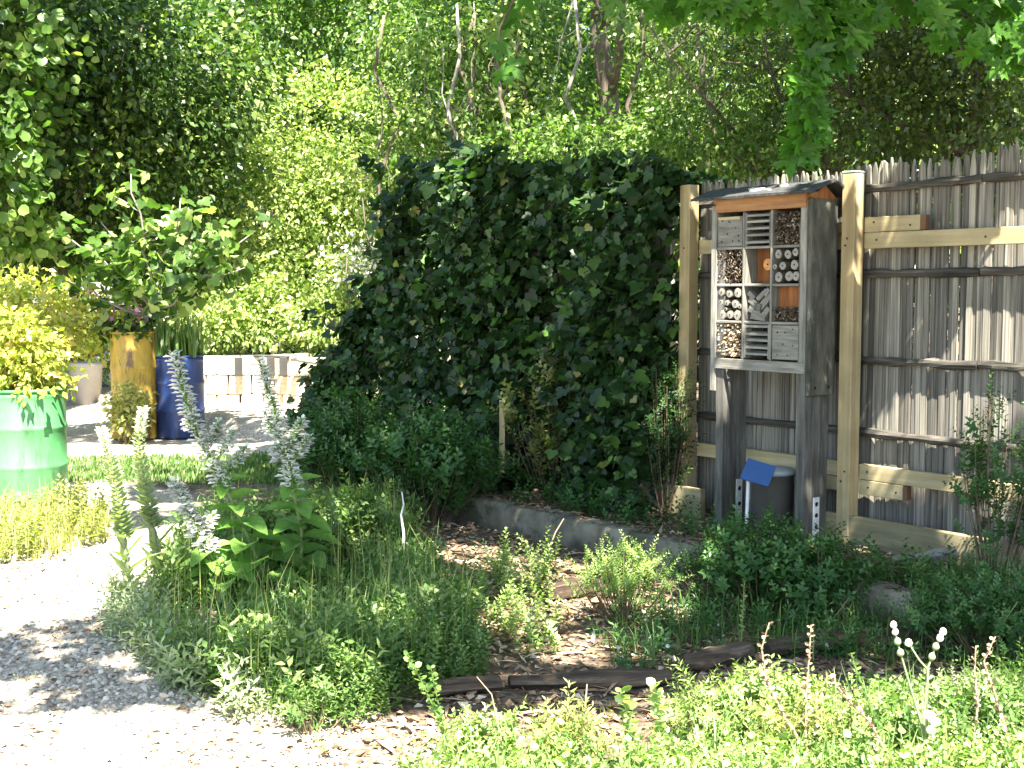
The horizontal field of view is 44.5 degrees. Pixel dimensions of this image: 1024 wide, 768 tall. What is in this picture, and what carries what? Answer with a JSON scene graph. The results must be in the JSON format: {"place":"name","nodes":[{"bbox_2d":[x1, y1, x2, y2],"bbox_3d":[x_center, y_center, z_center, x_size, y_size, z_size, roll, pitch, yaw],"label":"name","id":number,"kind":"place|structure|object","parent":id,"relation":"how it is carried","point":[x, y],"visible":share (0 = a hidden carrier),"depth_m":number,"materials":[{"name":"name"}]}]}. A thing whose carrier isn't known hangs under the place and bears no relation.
{"place":"outdoors","nodes":[
{"label":"outdoors","id":0,"kind":"place"},
{"bbox_2d":[0,300,1023,767],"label":"ground","id":1,"kind":"structure","parent":0,"point":[244,420],"depth_m":5.67,"materials":[{"name":"soil"}]},
{"bbox_2d":[0,384,68,507],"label":"planter barrel","id":2,"kind":"object","parent":1,"relation":"on","point":[33,441],"visible":0.69,"depth_m":9.24,"materials":[{"name":"green paint"}]},
{"bbox_2d":[0,300,88,408],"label":"barrel shrub","id":3,"kind":"object","parent":2,"relation":"in","point":[28,367],"visible":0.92,"depth_m":9.34,"materials":[{"name":"yellow plant"}]},
{"bbox_2d":[0,0,101,269],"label":"broadleaf tree","id":4,"kind":"object","parent":1,"relation":"on","point":[18,196],"visible":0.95,"depth_m":15.27,"materials":[{"name":"green plant"}]},
{"bbox_2d":[0,473,119,563],"bbox_3d":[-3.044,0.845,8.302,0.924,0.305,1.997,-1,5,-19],"label":"plant","id":5,"kind":"object","parent":1,"relation":"on","point":[36,521],"visible":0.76,"depth_m":8.10,"materials":[{"name":"yellow plant"}]},
{"bbox_2d":[0,263,135,383],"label":"shrub","id":6,"kind":"object","parent":1,"relation":"on","point":[67,307],"visible":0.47,"depth_m":13.54,"materials":[{"name":"yellow plant"}]},
{"bbox_2d":[68,361,102,405],"bbox_3d":[-6.021,-0.008,17.649,0.500,0.600,0.500,0,4,0],"label":"grey tub","id":7,"kind":"object","parent":1,"relation":"on","point":[89,391],"visible":0.64,"depth_m":17.47,"materials":[{"name":"ceramic"}]},
{"bbox_2d":[92,375,157,444],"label":"shrub","id":8,"kind":"object","parent":1,"relation":"on","point":[127,408],"visible":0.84,"depth_m":13.18,"materials":[{"name":"green plant"}]},
{"bbox_2d":[109,331,156,439],"bbox_3d":[-4.131,0.006,13.659,0.505,1.164,0.505,0,4,0],"label":"planter barrel","id":9,"kind":"object","parent":1,"relation":"on","point":[130,356],"visible":0.7,"depth_m":13.45,"materials":[{"name":"yellow paint"}]},
{"bbox_2d":[50,168,279,349],"bbox_3d":[-3.767,-1.348,13.490,2.491,1.959,1.167,0,4,0],"label":"fig tree","id":10,"kind":"object","parent":9,"relation":"in","point":[172,264],"visible":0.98,"depth_m":13.46,"materials":[{"name":"green plant"}]},
{"bbox_2d":[94,426,173,593],"bbox_3d":[-1.918,0.680,6.256,0.339,0.949,0.276,2,5,23],"label":"mullein","id":11,"kind":"object","parent":1,"relation":"on","point":[121,528],"visible":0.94,"depth_m":6.27,"materials":[{"name":"green plant"}]},
{"bbox_2d":[0,0,304,382],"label":"broadleaf tree","id":12,"kind":"object","parent":1,"relation":"on","point":[137,122],"visible":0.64,"depth_m":16.84,"materials":[{"name":"green plant"}]},
{"bbox_2d":[131,405,192,595],"bbox_3d":[-1.812,0.620,6.450,0.330,1.041,0.272,-2,5,-29],"label":"mullein","id":13,"kind":"object","parent":1,"relation":"on","point":[148,512],"visible":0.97,"depth_m":6.36,"materials":[{"name":"green plant"}]},
{"bbox_2d":[155,354,204,438],"bbox_3d":[-3.663,0.126,13.800,0.540,0.904,0.540,0,4,0],"label":"planter barrel","id":14,"kind":"object","parent":1,"relation":"on","point":[169,417],"visible":0.78,"depth_m":13.58,"materials":[{"name":"blue paint"}]},
{"bbox_2d":[155,312,210,357],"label":"iris clump","id":15,"kind":"object","parent":14,"relation":"in","point":[186,341],"visible":0.84,"depth_m":13.64,"materials":[{"name":"green plant"}]},
{"bbox_2d":[67,450,295,485],"bbox_3d":[-3.027,0.736,11.223,2.518,0.134,1.921,0,4,0],"label":"lawn strip","id":16,"kind":"object","parent":1,"relation":"on","point":[191,466],"visible":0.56,"depth_m":11.03,"materials":[{"name":"green plant"}]},
{"bbox_2d":[86,559,299,723],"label":"grey rosettes","id":17,"kind":"object","parent":1,"relation":"on","point":[132,603],"visible":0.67,"depth_m":5.13,"materials":[{"name":"green plant"}]},
{"bbox_2d":[0,514,450,767],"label":"path debris","id":18,"kind":"object","parent":1,"relation":"on","point":[183,706],"visible":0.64,"depth_m":4.57,"materials":[{"name":"beige plant"}]},
{"bbox_2d":[166,475,299,608],"bbox_3d":[-1.451,0.826,6.388,0.528,0.735,0.612,-3,5,-39],"label":"clary sage","id":19,"kind":"object","parent":1,"relation":"on","point":[211,544],"visible":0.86,"depth_m":6.37,"materials":[{"name":"white plant"}]},
{"bbox_2d":[164,349,314,593],"bbox_3d":[-1.381,0.490,6.455,0.670,1.345,0.601,-3,5,-38],"label":"clary sage","id":20,"kind":"object","parent":1,"relation":"on","point":[204,438],"visible":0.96,"depth_m":6.47,"materials":[{"name":"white plant"}]},
{"bbox_2d":[0,513,488,767],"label":"gravel","id":21,"kind":"structure","parent":1,"relation":"on","point":[93,723],"depth_m":4.72,"materials":[{"name":"grey gravel"}]},
{"bbox_2d":[204,353,313,403],"bbox_3d":[-3.692,-0.055,17.239,1.934,0.768,1.933,3,5,37],"label":"stone bed","id":22,"kind":"object","parent":1,"relation":"on","point":[223,383],"visible":0.27,"depth_m":16.34,"materials":[{"name":"stone"}]},
{"bbox_2d":[176,244,360,355],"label":"bed herbs","id":23,"kind":"object","parent":22,"relation":"on","point":[226,333],"visible":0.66,"depth_m":17.38,"materials":[{"name":"green plant"}]},
{"bbox_2d":[115,0,463,353],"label":"slender tree","id":24,"kind":"object","parent":1,"relation":"on","point":[311,38],"visible":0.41,"depth_m":20.65,"materials":[{"name":"green plant"}]},
{"bbox_2d":[150,47,441,356],"bbox_3d":[-3.312,-2.378,19.159,4.669,5.499,3.254,0,4,0],"label":"light shrub tree","id":25,"kind":"object","parent":1,"relation":"on","point":[309,232],"visible":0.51,"depth_m":18.58,"materials":[{"name":"green plant"}]},
{"bbox_2d":[250,356,354,592],"bbox_3d":[-1.120,0.492,6.537,0.525,1.295,0.512,3,5,34],"label":"clary sage","id":26,"kind":"object","parent":1,"relation":"on","point":[290,542],"visible":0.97,"depth_m":6.49,"materials":[{"name":"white plant"}]},
{"bbox_2d":[122,461,488,704],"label":"seeding grass","id":27,"kind":"structure","parent":1,"relation":"on","point":[212,600],"depth_m":5.94,"materials":[{"name":"green plant"}]},
{"bbox_2d":[129,474,486,715],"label":"grass tufts","id":28,"kind":"object","parent":1,"relation":"on","point":[373,579],"visible":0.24,"depth_m":5.57,"materials":[{"name":"green plant"}]},
{"bbox_2d":[131,477,488,713],"bbox_3d":[-1.122,0.964,6.563,1.628,0.358,4.079,-1,4,-14],"label":"weed mass","id":29,"kind":"object","parent":1,"relation":"on","point":[170,632],"visible":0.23,"depth_m":5.26,"materials":[{"name":"green plant"}]},
{"bbox_2d":[259,662,374,734],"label":"weed","id":30,"kind":"object","parent":1,"relation":"on","point":[294,711],"visible":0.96,"depth_m":4.48,"materials":[{"name":"green plant"}]},
{"bbox_2d":[275,354,380,403],"bbox_3d":[-2.367,-0.021,16.875,1.727,0.754,1.640,0,4,0],"label":"stone bed","id":31,"kind":"object","parent":1,"relation":"on","point":[287,386],"visible":0.27,"depth_m":16.23,"materials":[{"name":"stone"}]},
{"bbox_2d":[267,248,379,354],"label":"bed herbs","id":32,"kind":"object","parent":31,"relation":"on","point":[313,337],"visible":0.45,"depth_m":17.07,"materials":[{"name":"green plant"}]},
{"bbox_2d":[312,221,377,298],"bbox_3d":[-2.008,-1.622,17.196,1.503,1.361,1.887,0,4,0],"label":"white blossom","id":33,"kind":"object","parent":32,"relation":"on","point":[353,257],"visible":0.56,"depth_m":17.04,"materials":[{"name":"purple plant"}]},
{"bbox_2d":[226,468,430,568],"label":"bed greens","id":34,"kind":"object","parent":1,"relation":"on","point":[369,511],"visible":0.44,"depth_m":7.10,"materials":[{"name":"green plant"}]},
{"bbox_2d":[263,378,411,498],"bbox_3d":[-1.230,0.453,9.125,1.155,1.011,0.928,-1,4,-19],"label":"nettle bush","id":35,"kind":"object","parent":1,"relation":"on","point":[328,452],"visible":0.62,"depth_m":9.00,"materials":[{"name":"green plant"}]},
{"bbox_2d":[314,2,457,236],"bbox_3d":[-1.606,-2.199,16.042,1.655,5.523,1.602,3,5,32],"label":"sapling","id":36,"kind":"object","parent":1,"relation":"on","point":[393,133],"visible":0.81,"depth_m":15.94,"materials":[{"name":"green plant"}]},
{"bbox_2d":[277,586,497,727],"bbox_3d":[-0.445,1.087,5.154,0.730,0.296,1.503,1,4,10],"label":"clover mass","id":37,"kind":"object","parent":1,"relation":"on","point":[478,640],"visible":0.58,"depth_m":4.95,"materials":[{"name":"green plant"}]},
{"bbox_2d":[361,675,502,703],"bbox_3d":[-0.315,1.208,4.942,0.563,0.077,0.104,-1,4,-18],"label":"timber log","id":38,"kind":"object","parent":1,"relation":"on","point":[457,685],"visible":0.59,"depth_m":4.94,"materials":[{"name":"brown wood"}]},
{"bbox_2d":[347,388,524,526],"bbox_3d":[-0.531,0.512,8.628,1.100,0.979,1.090,-3,5,-37],"label":"nettle bush","id":39,"kind":"object","parent":1,"relation":"on","point":[432,459],"visible":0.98,"depth_m":8.45,"materials":[{"name":"green plant"}]},
{"bbox_2d":[393,0,518,360],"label":"sapling","id":40,"kind":"object","parent":1,"relation":"on","point":[450,111],"visible":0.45,"depth_m":15.29,"materials":[{"name":"green plant"}]},
{"bbox_2d":[401,0,525,209],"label":"sapling","id":41,"kind":"object","parent":1,"relation":"on","point":[471,57],"visible":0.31,"depth_m":15.69,"materials":[{"name":"green plant"}]},
{"bbox_2d":[328,0,615,359],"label":"slender tree","id":42,"kind":"object","parent":1,"relation":"on","point":[446,13],"visible":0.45,"depth_m":16.47,"materials":[{"name":"green plant"}]},
{"bbox_2d":[419,701,543,766],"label":"foreground weed","id":43,"kind":"object","parent":1,"relation":"on","point":[482,731],"visible":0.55,"depth_m":4.17,"materials":[{"name":"green plant"}]},
{"bbox_2d":[276,130,726,519],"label":"vine wall","id":44,"kind":"structure","parent":1,"relation":"on","point":[410,283],"depth_m":9.24,"materials":[{"name":"green plant"}]},
{"bbox_2d":[1,0,1023,370],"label":"woodland","id":45,"kind":"object","parent":1,"relation":"on","point":[359,128],"visible":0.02,"depth_m":23.22,"materials":[{"name":"green plant"}]},
{"bbox_2d":[452,0,573,209],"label":"sapling","id":46,"kind":"object","parent":1,"relation":"on","point":[507,118],"visible":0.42,"depth_m":14.89,"materials":[{"name":"green plant"}]},
{"bbox_2d":[465,525,574,659],"bbox_3d":[0.035,1.005,6.355,0.595,0.300,1.934,0,4,0],"label":"pale clump","id":47,"kind":"object","parent":1,"relation":"on","point":[531,628],"visible":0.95,"depth_m":6.33,"materials":[{"name":"green plant"}]},
{"bbox_2d":[480,1,587,202],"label":"sapling","id":48,"kind":"object","parent":1,"relation":"on","point":[525,95],"visible":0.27,"depth_m":16.08,"materials":[{"name":"green plant"}]},
{"bbox_2d":[487,343,608,489],"bbox_3d":[0.269,0.279,9.044,0.930,1.167,0.554,0,4,0],"label":"yellow shrub","id":49,"kind":"object","parent":1,"relation":"on","point":[508,415],"visible":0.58,"depth_m":8.99,"materials":[{"name":"green plant"}]},
{"bbox_2d":[451,203,672,486],"bbox_3d":[0.276,-0.302,9.604,0.062,2.240,2.658,-3,5,-37],"label":"hidden fence","id":50,"kind":"object","parent":1,"relation":"on","point":[648,263],"depth_m":9.46,"materials":[{"name":"grey wood"}]},
{"bbox_2d":[510,677,618,767],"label":"foreground weed","id":51,"kind":"object","parent":1,"relation":"on","point":[565,716],"visible":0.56,"depth_m":4.20,"materials":[{"name":"green plant"}]},
{"bbox_2d":[541,577,605,599],"bbox_3d":[0.316,1.068,6.525,0.352,0.125,0.146,-2,5,-25],"label":"timber log","id":52,"kind":"object","parent":1,"relation":"on","point":[562,590],"visible":0.52,"depth_m":6.46,"materials":[{"name":"brown wood"}]},
{"bbox_2d":[508,668,672,689],"bbox_3d":[0.321,1.209,5.105,0.678,0.077,0.128,-1,4,-8],"label":"timber log","id":53,"kind":"object","parent":1,"relation":"on","point":[622,677],"visible":0.94,"depth_m":5.07,"materials":[{"name":"brown wood"}]},
{"bbox_2d":[525,0,655,198],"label":"sapling","id":54,"kind":"object","parent":1,"relation":"on","point":[570,80],"visible":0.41,"depth_m":14.68,"materials":[{"name":"green plant"}]},
{"bbox_2d":[460,0,743,171],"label":"slender tree","id":55,"kind":"object","parent":1,"relation":"on","point":[640,82],"visible":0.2,"depth_m":17.26,"materials":[{"name":"green plant"}]},
{"bbox_2d":[589,0,625,151],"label":"tall tree","id":56,"kind":"object","parent":1,"relation":"on","point":[604,81],"visible":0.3,"depth_m":16.19,"materials":[{"name":"brown plant"}]},
{"bbox_2d":[432,80,815,406],"bbox_3d":[1.262,-1.264,13.829,4.642,3.998,1.957,3,5,33],"label":"hedge shrub","id":57,"kind":"object","parent":1,"relation":"on","point":[663,147],"visible":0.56,"depth_m":13.28,"materials":[{"name":"green plant"}]},
{"bbox_2d":[612,685,638,762],"bbox_3d":[0.370,1.150,4.096,0.097,0.339,0.071,0,4,0],"label":"flower spike","id":58,"kind":"object","parent":1,"relation":"on","point":[628,705],"visible":0.88,"depth_m":4.09,"materials":[{"name":"green plant"}]},
{"bbox_2d":[563,529,691,625],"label":"pale herb","id":59,"kind":"object","parent":1,"relation":"on","point":[626,585],"visible":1,"depth_m":6.00,"materials":[{"name":"green plant"}]},
{"bbox_2d":[255,484,1023,761],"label":"fallen twigs","id":60,"kind":"object","parent":1,"relation":"on","point":[384,744],"visible":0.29,"depth_m":5.40,"materials":[{"name":"brown plant"}]},
{"bbox_2d":[277,489,1023,766],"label":"leaf litter","id":61,"kind":"object","parent":1,"relation":"on","point":[510,704],"visible":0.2,"depth_m":5.54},
{"bbox_2d":[740,458,775,528],"bbox_3d":[1.419,0.651,7.222,0.192,0.431,0.093,2,5,24],"label":"blue board","id":62,"kind":"object","parent":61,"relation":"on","point":[757,472],"visible":0.91,"depth_m":7.21,"materials":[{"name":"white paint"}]},
{"bbox_2d":[587,2,714,206],"bbox_3d":[1.771,-2.084,14.468,1.571,5.539,1.307,3,5,34],"label":"sapling","id":63,"kind":"object","parent":1,"relation":"on","point":[645,56],"visible":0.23,"depth_m":14.38,"materials":[{"name":"green plant"}]},
{"bbox_2d":[646,677,674,744],"bbox_3d":[0.488,1.142,4.097,0.094,0.356,0.074,0,4,0],"label":"flower spike","id":64,"kind":"object","parent":1,"relation":"on","point":[657,694],"visible":0.91,"depth_m":4.09,"materials":[{"name":"green plant"}]},
{"bbox_2d":[624,353,705,514],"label":"glossy shrub","id":65,"kind":"object","parent":1,"relation":"on","point":[666,447],"visible":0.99,"depth_m":8.16,"materials":[{"name":"green plant"}]},
{"bbox_2d":[630,479,704,518],"bbox_3d":[1.024,0.798,8.290,0.050,0.280,0.660,-3,5,-37],"label":"retaining board","id":66,"kind":"object","parent":1,"relation":"on","point":[697,493],"visible":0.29,"depth_m":8.13,"materials":[{"name":"beige wood"}]},
{"bbox_2d":[604,16,734,282],"bbox_3d":[2.102,-2.116,15.366,1.693,5.464,1.416,-1,5,-19],"label":"sapling","id":67,"kind":"object","parent":1,"relation":"on","point":[677,257],"visible":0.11,"depth_m":15.13,"materials":[{"name":"green plant"}]},
{"bbox_2d":[645,655,753,745],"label":"foreground weed","id":68,"kind":"object","parent":1,"relation":"on","point":[697,694],"visible":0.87,"depth_m":4.41,"materials":[{"name":"green plant"}]},
{"bbox_2d":[388,694,1023,767],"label":"foreground grass","id":69,"kind":"structure","parent":1,"relation":"on","point":[715,743],"depth_m":3.91,"materials":[{"name":"green plant"}]},
{"bbox_2d":[388,700,1023,767],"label":"sunlit fine weeds","id":70,"kind":"object","parent":1,"relation":"on","point":[623,754],"visible":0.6,"depth_m":3.91,"materials":[{"name":"green plant"}]},
{"bbox_2d":[652,525,765,603],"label":"leafy shrub","id":71,"kind":"object","parent":1,"relation":"on","point":[693,567],"visible":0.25,"depth_m":6.46,"materials":[{"name":"green plant"}]},
{"bbox_2d":[398,717,1021,767],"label":"sunlit ground cover","id":72,"kind":"object","parent":1,"relation":"on","point":[806,754],"visible":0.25,"depth_m":3.96,"materials":[{"name":"green plant"}]},
{"bbox_2d":[676,641,754,670],"bbox_3d":[0.875,1.169,5.356,0.376,0.089,0.138,-2,5,-27],"label":"timber log","id":73,"kind":"object","parent":1,"relation":"on","point":[706,658],"visible":0.95,"depth_m":5.31,"materials":[{"name":"brown wood"}]},
{"bbox_2d":[680,4,785,180],"bbox_3d":[2.588,-2.003,14.243,1.324,5.391,1.430,0,4,0],"label":"sapling","id":74,"kind":"object","parent":1,"relation":"on","point":[702,70],"visible":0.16,"depth_m":14.14,"materials":[{"name":"green plant"}]},
{"bbox_2d":[451,493,1023,662],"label":"concrete bed wall","id":75,"kind":"structure","parent":1,"relation":"on","point":[487,512],"depth_m":7.57,"materials":[{"name":"grey concrete"}]},
{"bbox_2d":[484,0,1023,182],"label":"maple tree","id":76,"kind":"object","parent":1,"relation":"on","point":[828,37],"visible":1,"depth_m":5.94,"materials":[{"name":"green plant"}]},
{"bbox_2d":[678,654,839,747],"bbox_3d":[0.896,1.152,4.507,0.484,0.362,0.578,3,5,31],"label":"sunny herb","id":77,"kind":"object","parent":1,"relation":"on","point":[785,687],"visible":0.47,"depth_m":4.45,"materials":[{"name":"green plant"}]},
{"bbox_2d":[694,501,830,616],"bbox_3d":[1.230,0.871,6.187,0.653,0.611,0.688,0,4,0],"label":"leafy shrub","id":78,"kind":"object","parent":1,"relation":"on","point":[743,567],"visible":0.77,"depth_m":6.07,"materials":[{"name":"green plant"}]},
{"bbox_2d":[501,467,1023,595],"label":"bed weeds","id":79,"kind":"object","parent":1,"relation":"on","point":[596,503],"visible":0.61,"depth_m":7.74,"materials":[{"name":"green plant"}]},
{"bbox_2d":[691,179,844,541],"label":"insect hotel","id":80,"kind":"structure","parent":1,"relation":"on","point":[773,273],"depth_m":7.33,"materials":[{"name":"grey wood"}]},
{"bbox_2d":[751,465,795,538],"bbox_3d":[1.557,0.707,7.483,0.280,0.440,0.280,-3,5,-37],"label":"round bin","id":81,"kind":"object","parent":1,"relation":"on","point":[779,491],"visible":0.44,"depth_m":7.38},
{"bbox_2d":[743,669,862,753],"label":"foreground weed","id":82,"kind":"object","parent":1,"relation":"on","point":[778,718],"visible":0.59,"depth_m":4.24,"materials":[{"name":"green plant"}]},
{"bbox_2d":[586,544,1023,675],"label":"shade weeds","id":83,"kind":"object","parent":1,"relation":"on","point":[705,617],"visible":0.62,"depth_m":5.72,"materials":[{"name":"green plant"}]},
{"bbox_2d":[591,0,1023,184],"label":"olive tree","id":84,"kind":"object","parent":1,"relation":"on","point":[764,68],"visible":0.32,"depth_m":12.78,"materials":[{"name":"green plant"}]},
{"bbox_2d":[749,517,892,623],"bbox_3d":[1.487,0.911,6.014,0.709,0.548,0.613,0,4,0],"label":"leafy shrub","id":85,"kind":"object","parent":1,"relation":"on","point":[827,580],"visible":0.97,"depth_m":5.94,"materials":[{"name":"green plant"}]},
{"bbox_2d":[792,669,886,752],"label":"foreground weed","id":86,"kind":"object","parent":1,"relation":"on","point":[847,713],"visible":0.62,"depth_m":4.39,"materials":[{"name":"green plant"}]},
{"bbox_2d":[676,651,1023,766],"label":"stalky grass","id":87,"kind":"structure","parent":1,"relation":"on","point":[912,682],"depth_m":4.30,"materials":[{"name":"green plant"}]},
{"bbox_2d":[678,170,1023,543],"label":"repair frame","id":88,"kind":"object","parent":1,"relation":"on","point":[876,480],"visible":0.88,"depth_m":7.19,"materials":[{"name":"brown wood"}]},
{"bbox_2d":[757,627,953,656],"bbox_3d":[1.626,1.143,5.599,1.089,0.112,0.178,-1,4,-14],"label":"timber log","id":89,"kind":"object","parent":1,"relation":"on","point":[770,648],"visible":0.34,"depth_m":5.51,"materials":[{"name":"brown wood"}]},
{"bbox_2d":[697,141,1023,543],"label":"paling fence","id":90,"kind":"object","parent":1,"relation":"on","point":[888,377],"visible":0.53,"depth_m":6.99,"materials":[{"name":"grey wood"}]},
{"bbox_2d":[765,0,1023,399],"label":"olive tree","id":91,"kind":"object","parent":1,"relation":"on","point":[977,109],"visible":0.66,"depth_m":11.58,"materials":[{"name":"green plant"}]},
{"bbox_2d":[851,676,957,755],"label":"foreground weed","id":92,"kind":"object","parent":1,"relation":"on","point":[910,704],"visible":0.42,"depth_m":4.24,"materials":[{"name":"green plant"}]},
{"bbox_2d":[890,621,946,752],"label":"budded herb","id":93,"kind":"object","parent":1,"relation":"on","point":[923,721],"visible":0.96,"depth_m":4.03,"materials":[{"name":"grey plant"}]},
{"bbox_2d":[825,510,1020,574],"bbox_3d":[2.217,0.917,6.923,0.045,0.265,1.270,-3,5,-37],"label":"retaining board","id":94,"kind":"object","parent":1,"relation":"on","point":[887,536],"visible":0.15,"depth_m":6.92,"materials":[{"name":"beige wood"}]},
{"bbox_2d":[837,663,1023,758],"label":"herb","id":95,"kind":"object","parent":1,"relation":"on","point":[1008,710],"visible":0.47,"depth_m":4.27,"materials":[{"name":"green plant"}]},
{"bbox_2d":[859,662,1021,709],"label":"front weeds","id":96,"kind":"object","parent":1,"relation":"on","point":[901,685],"visible":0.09,"depth_m":4.72,"materials":[{"name":"green plant"}]},
{"bbox_2d":[893,656,1003,733],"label":"foreground weed","id":97,"kind":"object","parent":1,"relation":"on","point":[950,686],"visible":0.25,"depth_m":4.45,"materials":[{"name":"green plant"}]},
{"bbox_2d":[874,531,1023,662],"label":"leafy shrub","id":98,"kind":"object","parent":1,"relation":"on","point":[936,614],"visible":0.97,"depth_m":5.33,"materials":[{"name":"green plant"}]},
{"bbox_2d":[942,372,1023,583],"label":"climbing shrub","id":99,"kind":"object","parent":1,"relation":"on","point":[976,491],"visible":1,"depth_m":6.14,"materials":[{"name":"green plant"}]},
{"bbox_2d":[956,637,1023,707],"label":"foreground weed","id":100,"kind":"object","parent":1,"relation":"on","point":[1006,680],"visible":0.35,"depth_m":4.54,"materials":[{"name":"green plant"}]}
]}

